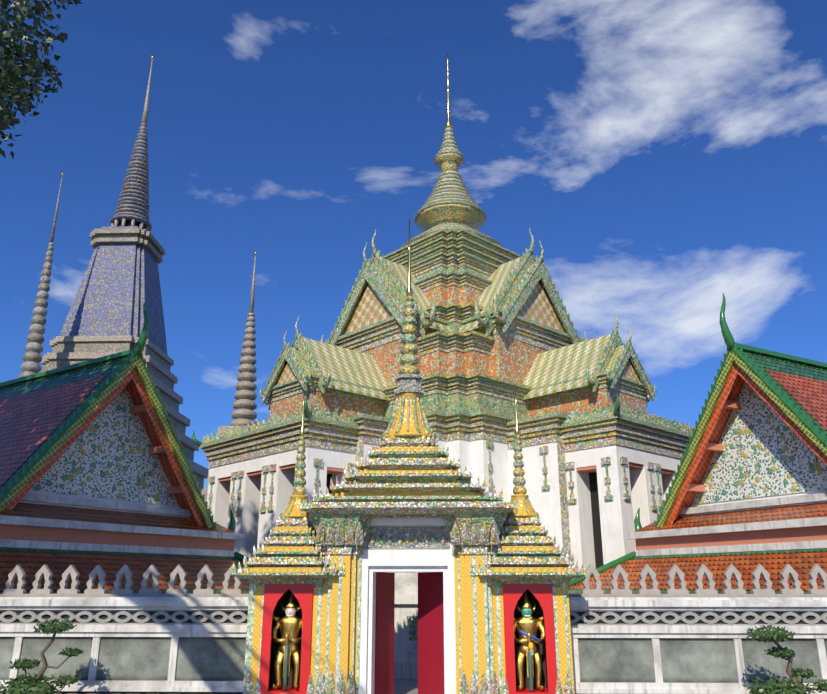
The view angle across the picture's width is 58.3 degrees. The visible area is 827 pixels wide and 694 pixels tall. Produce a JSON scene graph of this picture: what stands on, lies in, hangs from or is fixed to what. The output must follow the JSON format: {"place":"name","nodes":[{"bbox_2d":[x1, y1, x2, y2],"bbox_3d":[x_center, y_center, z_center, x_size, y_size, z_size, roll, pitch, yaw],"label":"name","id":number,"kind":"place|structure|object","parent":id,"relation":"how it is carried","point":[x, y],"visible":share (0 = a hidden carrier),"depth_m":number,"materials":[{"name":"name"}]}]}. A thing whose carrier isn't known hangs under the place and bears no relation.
{"place":"outdoors","nodes":[
{"label":"outdoors","id":0,"kind":"place"},
{"bbox_2d":[394,679,417,693],"bbox_3d":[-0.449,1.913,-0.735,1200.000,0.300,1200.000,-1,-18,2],"label":"ground","id":1,"kind":"structure","parent":0,"point":[405,686],"depth_m":14.57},
{"bbox_2d":[0,0,81,158],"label":"tree","id":2,"kind":"object","parent":1,"relation":"on","point":[12,82],"visible":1,"depth_m":4.80,"materials":[{"name":"green plant"}]},
{"bbox_2d":[18,173,63,377],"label":"chedi","id":3,"kind":"structure","parent":1,"relation":"on","point":[32,359],"depth_m":45.02,"materials":[{"name":"grey stone"}]},
{"bbox_2d":[0,619,83,693],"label":"topiary","id":4,"kind":"object","parent":1,"relation":"on","point":[25,683],"visible":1,"depth_m":11.62,"materials":[{"name":"green plant"}]},
{"bbox_2d":[39,56,208,488],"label":"chedi","id":5,"kind":"structure","parent":1,"relation":"on","point":[119,284],"depth_m":50.48,"materials":[{"name":"blue"}]},
{"bbox_2d":[0,564,248,693],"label":"wall","id":6,"kind":"structure","parent":1,"relation":"on","point":[154,640],"depth_m":12.76,"materials":[{"name":"paint"}]},
{"bbox_2d":[0,300,249,593],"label":"pavilion","id":7,"kind":"structure","parent":1,"relation":"on","point":[95,469],"depth_m":18.84,"materials":[{"name":"multicoloured tile"}]},
{"bbox_2d":[202,252,256,501],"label":"chedi","id":8,"kind":"structure","parent":1,"relation":"on","point":[244,403],"depth_m":39.10,"materials":[{"name":"grey stone"}]},
{"bbox_2d":[385,572,426,678],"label":"courtyard wall","id":9,"kind":"structure","parent":1,"relation":"on","point":[406,626],"depth_m":16.24,"materials":[{"name":"paint"}]},
{"bbox_2d":[191,52,695,649],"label":"mondop","id":10,"kind":"structure","parent":1,"relation":"on","point":[601,452],"depth_m":26.43,"materials":[{"name":"tile"}]},
{"bbox_2d":[568,293,826,593],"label":"pavilion","id":11,"kind":"structure","parent":1,"relation":"on","point":[746,494],"depth_m":18.71,"materials":[{"name":"multicoloured tile"}]},
{"bbox_2d":[569,564,826,693],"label":"wall","id":12,"kind":"structure","parent":1,"relation":"on","point":[654,640],"depth_m":12.46,"materials":[{"name":"paint"}]},
{"bbox_2d":[742,624,826,693],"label":"topiary","id":13,"kind":"object","parent":1,"relation":"on","point":[779,651],"visible":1,"depth_m":11.25,"materials":[{"name":"green plant"}]},
{"bbox_2d":[232,219,585,693],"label":"gate","id":14,"kind":"structure","parent":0,"point":[408,496],"depth_m":12.19,"materials":[{"name":"tile"}]},
{"bbox_2d":[272,592,301,690],"bbox_3d":[-2.038,4.780,12.133,0.658,1.507,0.384,-1,-18,2],"label":"guardian statue","id":15,"kind":"object","parent":14,"relation":"on","point":[289,624],"visible":0.96,"depth_m":12.05,"materials":[{"name":"gold metal"}]},
{"bbox_2d":[514,591,544,691],"bbox_3d":[1.859,4.740,12.008,0.658,1.507,0.397,-1,-18,2],"label":"guardian statue","id":16,"kind":"object","parent":14,"relation":"on","point":[527,625],"visible":0.94,"depth_m":11.93,"materials":[{"name":"gold metal"}]},
{"bbox_2d":[0,0,826,488],"label":"sky","id":17,"kind":"structure","parent":0,"point":[664,159],"materials":[{"name":"blue"}]}
]}

